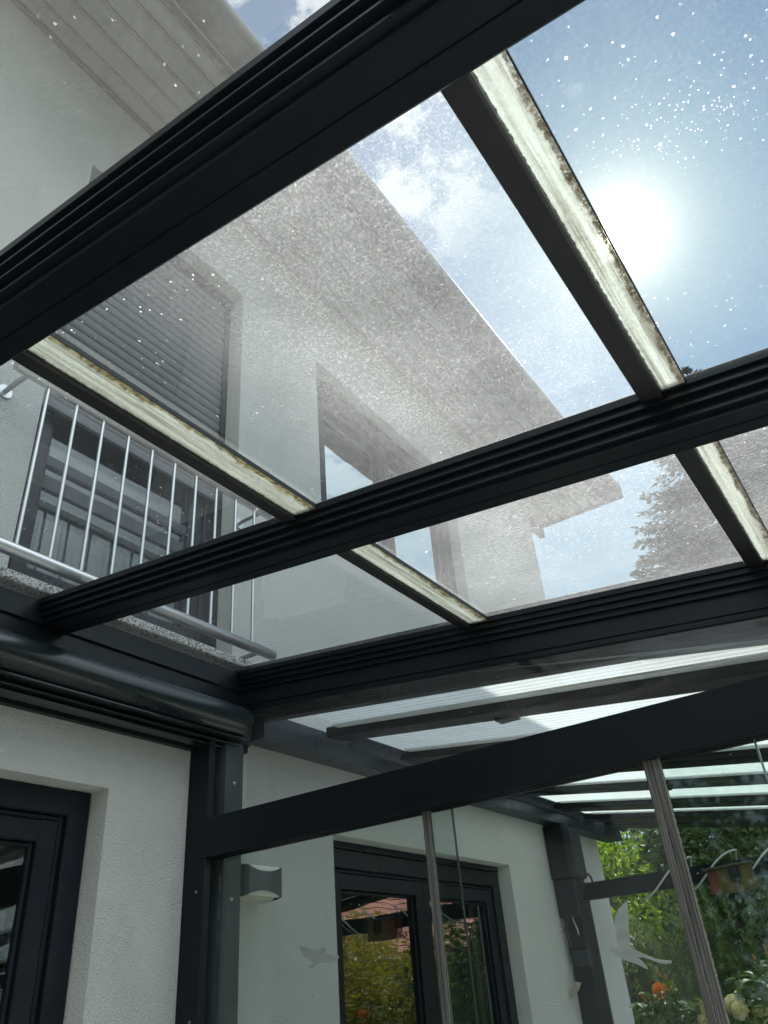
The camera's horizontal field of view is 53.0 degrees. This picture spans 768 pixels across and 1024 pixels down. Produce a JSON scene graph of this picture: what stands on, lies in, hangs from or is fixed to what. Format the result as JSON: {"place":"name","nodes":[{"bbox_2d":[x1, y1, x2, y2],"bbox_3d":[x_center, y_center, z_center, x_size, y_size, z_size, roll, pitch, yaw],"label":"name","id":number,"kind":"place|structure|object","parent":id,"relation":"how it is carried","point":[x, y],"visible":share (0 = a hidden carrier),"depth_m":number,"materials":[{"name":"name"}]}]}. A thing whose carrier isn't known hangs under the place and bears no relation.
{"place":"outdoors","nodes":[
{"label":"outdoors","id":0,"kind":"place"},
{"bbox_2d":[227,0,767,970],"label":"sky","id":1,"kind":"structure","parent":0,"point":[700,244],"materials":[{"name":"blue"}]},
{"bbox_2d":[621,885,767,1023],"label":"shrub","id":2,"kind":"object","parent":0,"point":[733,968],"visible":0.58,"depth_m":6.38,"materials":[{"name":"green plant"}]},
{"bbox_2d":[703,877,767,1023],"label":"shrub","id":3,"kind":"object","parent":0,"point":[764,920],"visible":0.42,"depth_m":6.47,"materials":[{"name":"green plant"}]},
{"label":"terrace","id":4,"kind":"structure","parent":0,"visible":0},
{"bbox_2d":[0,0,767,754],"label":"patio roof","id":5,"kind":"structure","parent":4,"relation":"on","point":[324,84],"depth_m":1.59,"materials":[{"name":"metal"}]},
{"bbox_2d":[3,332,316,548],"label":"roof panel","id":6,"kind":"structure","parent":5,"relation":"attached to","point":[61,362],"depth_m":1.52,"materials":[{"name":"glass"}]},
{"bbox_2d":[208,543,488,628],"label":"roof panel","id":7,"kind":"structure","parent":5,"relation":"attached to","point":[382,564],"depth_m":2.19,"materials":[{"name":"glass"}]},
{"bbox_2d":[62,49,686,491],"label":"roof panel","id":8,"kind":"structure","parent":5,"relation":"attached to","point":[572,249],"depth_m":1.07,"materials":[{"name":"glass"}]},
{"bbox_2d":[425,441,767,611],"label":"roof panel","id":9,"kind":"structure","parent":5,"relation":"attached to","point":[711,489],"depth_m":1.74,"materials":[{"name":"glass"}]},
{"bbox_2d":[444,9,767,326],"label":"roof panel","id":10,"kind":"structure","parent":5,"relation":"attached to","point":[672,34],"depth_m":0.94,"materials":[{"name":"clear glass"}]},
{"bbox_2d":[175,675,767,1023],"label":"glass wall","id":11,"kind":"structure","parent":4,"relation":"on","point":[225,831],"depth_m":2.23,"materials":[{"name":"metal"}]},
{"bbox_2d":[242,807,478,1023],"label":"sliding pane","id":12,"kind":"object","parent":11,"relation":"attached to","point":[466,930],"visible":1,"depth_m":1.99,"materials":[{"name":"clear glass"}]},
{"bbox_2d":[299,946,338,967],"bbox_3d":[-0.185,1.257,2.183,0.142,0.061,0.001,-24,-37,26],"label":"bird sticker","id":13,"kind":"object","parent":12,"relation":"attached to","point":[316,957],"visible":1,"depth_m":2.18,"materials":[{"name":"grey plastic"}]},
{"bbox_2d":[422,811,723,1023],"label":"sliding pane","id":14,"kind":"object","parent":11,"relation":"attached to","point":[444,988],"visible":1,"depth_m":2.01,"materials":[{"name":"glass"}]},
{"bbox_2d":[610,902,671,968],"bbox_3d":[0.568,0.954,1.737,0.134,0.135,0.001,-24,-37,26],"label":"bird sticker","id":15,"kind":"object","parent":14,"relation":"attached to","point":[624,950],"visible":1,"depth_m":1.74,"materials":[{"name":"grey plastic"}]},
{"bbox_2d":[642,757,759,1023],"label":"sliding pane","id":16,"kind":"object","parent":11,"relation":"attached to","point":[704,965],"visible":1,"depth_m":1.69,"materials":[{"name":"glass"}]},
{"bbox_2d":[251,639,767,842],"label":"roof","id":17,"kind":"object","parent":4,"relation":"on","point":[704,790],"depth_m":3.12,"materials":[{"name":"glass"}]},
{"bbox_2d":[553,877,613,1023],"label":"end post","id":18,"kind":"object","parent":4,"relation":"on","point":[594,1001],"visible":0.66,"depth_m":4.63,"materials":[{"name":"metal"}]},
{"bbox_2d":[564,917,574,982],"bbox_3d":[1.118,2.611,4.585,0.065,0.356,0.035,21,-41,-35],"label":"black cable","id":19,"kind":"object","parent":18,"relation":"attached to","point":[566,930],"visible":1,"depth_m":4.60,"materials":[{"name":"black rubber"}]},
{"bbox_2d":[569,981,580,997],"bbox_3d":[1.105,2.758,4.443,0.080,0.082,0.038,-9,-33,7],"label":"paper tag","id":20,"kind":"object","parent":19,"relation":"hanging from","point":[574,988],"visible":1,"depth_m":4.44,"materials":[{"name":"white paper"}]},
{"bbox_2d":[570,934,592,966],"bbox_3d":[1.170,2.605,4.569,0.095,0.164,0.066,-24,-37,26],"label":"switch box","id":21,"kind":"object","parent":18,"relation":"attached to","point":[582,957],"visible":1,"depth_m":4.55,"materials":[{"name":"grey plastic"}]},
{"bbox_2d":[580,855,767,900],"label":"crossbeam","id":22,"kind":"object","parent":18,"relation":"attached to","point":[625,886],"visible":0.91,"depth_m":4.62,"materials":[{"name":"metal"}]},
{"bbox_2d":[581,873,592,897],"bbox_3d":[1.259,2.334,4.807,0.107,0.142,0.041,3,-33,-13],"label":"cable loop","id":23,"kind":"object","parent":22,"relation":"attached to","point":[588,874],"visible":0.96,"depth_m":4.82,"materials":[{"name":"black rubber"}]},
{"bbox_2d":[643,848,767,899],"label":"spiral cord","id":24,"kind":"object","parent":22,"relation":"attached to","point":[705,875],"visible":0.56,"depth_m":4.44,"materials":[{"name":"grey plastic"}]},
{"bbox_2d":[702,860,758,893],"bbox_3d":[1.925,2.028,4.264,0.260,0.137,0.120,-24,-37,26],"label":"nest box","id":25,"kind":"object","parent":22,"relation":"hanging from","point":[733,877],"visible":1,"depth_m":4.23,"materials":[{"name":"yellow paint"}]},
{"bbox_2d":[629,968,701,1023],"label":"rose bush","id":26,"kind":"object","parent":4,"relation":"on","point":[660,990],"visible":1,"depth_m":3.58,"materials":[{"name":"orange plant"}]},
{"bbox_2d":[669,993,753,1023],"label":"rose bush","id":27,"kind":"object","parent":4,"relation":"on","point":[737,1008],"visible":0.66,"depth_m":3.42,"materials":[{"name":"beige plant"}]},
{"bbox_2d":[725,943,767,1023],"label":"rose bush","id":28,"kind":"object","parent":4,"relation":"on","point":[759,1013],"visible":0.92,"depth_m":3.40,"materials":[{"name":"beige plant"}]},
{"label":"lawn","id":29,"kind":"structure","parent":0,"visible":0},
{"bbox_2d":[0,0,634,1023],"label":"house","id":30,"kind":"structure","parent":29,"relation":"on","point":[326,274],"depth_m":3.75,"materials":[{"name":"paint"}]},
{"bbox_2d":[0,778,90,1023],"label":"window frame","id":31,"kind":"structure","parent":30,"relation":"in","point":[70,808],"depth_m":2.25,"materials":[{"name":"black metal"}]},
{"bbox_2d":[0,362,276,659],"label":"balcony railing","id":32,"kind":"object","parent":30,"relation":"attached to","point":[16,550],"visible":0.8,"depth_m":2.72,"materials":[{"name":"silver metal"}]},
{"bbox_2d":[192,496,210,642],"bbox_3d":[-1.116,-0.440,3.399,0.070,2.131,0.988,-24,-37,26],"label":"window frame","id":33,"kind":"structure","parent":30,"relation":"in","point":[205,505],"depth_m":3.45,"materials":[{"name":"metal"}]},
{"bbox_2d":[240,864,281,902],"bbox_3d":[-0.459,1.298,2.692,0.120,0.105,0.200,-24,-37,26],"label":"wall lamp","id":34,"kind":"object","parent":30,"relation":"attached to","point":[260,884],"visible":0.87,"depth_m":2.65,"materials":[{"name":"grey metal"}]},
{"bbox_2d":[316,375,457,596],"bbox_3d":[0.002,-0.034,4.997,0.074,1.226,1.626,-24,-37,26],"label":"window frame","id":35,"kind":"structure","parent":30,"relation":"in","point":[332,398],"depth_m":5.29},
{"bbox_2d":[333,840,518,1023],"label":"window frame","id":36,"kind":"structure","parent":30,"relation":"in","point":[349,858],"depth_m":3.94,"materials":[{"name":"black metal"}]},
{"bbox_2d":[543,823,587,880],"bbox_3d":[1.167,2.185,4.929,0.148,0.310,0.290,-24,-37,26],"label":"motor box","id":37,"kind":"object","parent":30,"relation":"attached to","point":[564,851],"visible":0.95,"depth_m":4.85,"materials":[{"name":"black metal"}]},
{"bbox_2d":[596,831,752,1023],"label":"garden tree","id":38,"kind":"object","parent":29,"relation":"on","point":[651,904],"visible":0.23,"depth_m":7.88,"materials":[{"name":"green plant"}]},
{"bbox_2d":[607,826,767,1023],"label":"hedge","id":39,"kind":"object","parent":29,"relation":"on","point":[751,842],"visible":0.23,"depth_m":8.64,"materials":[{"name":"green plant"}]},
{"bbox_2d":[624,366,767,989],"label":"spruce tree","id":40,"kind":"object","parent":29,"relation":"on","point":[743,457],"visible":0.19,"depth_m":13.91,"materials":[{"name":"green plant"}]}
]}

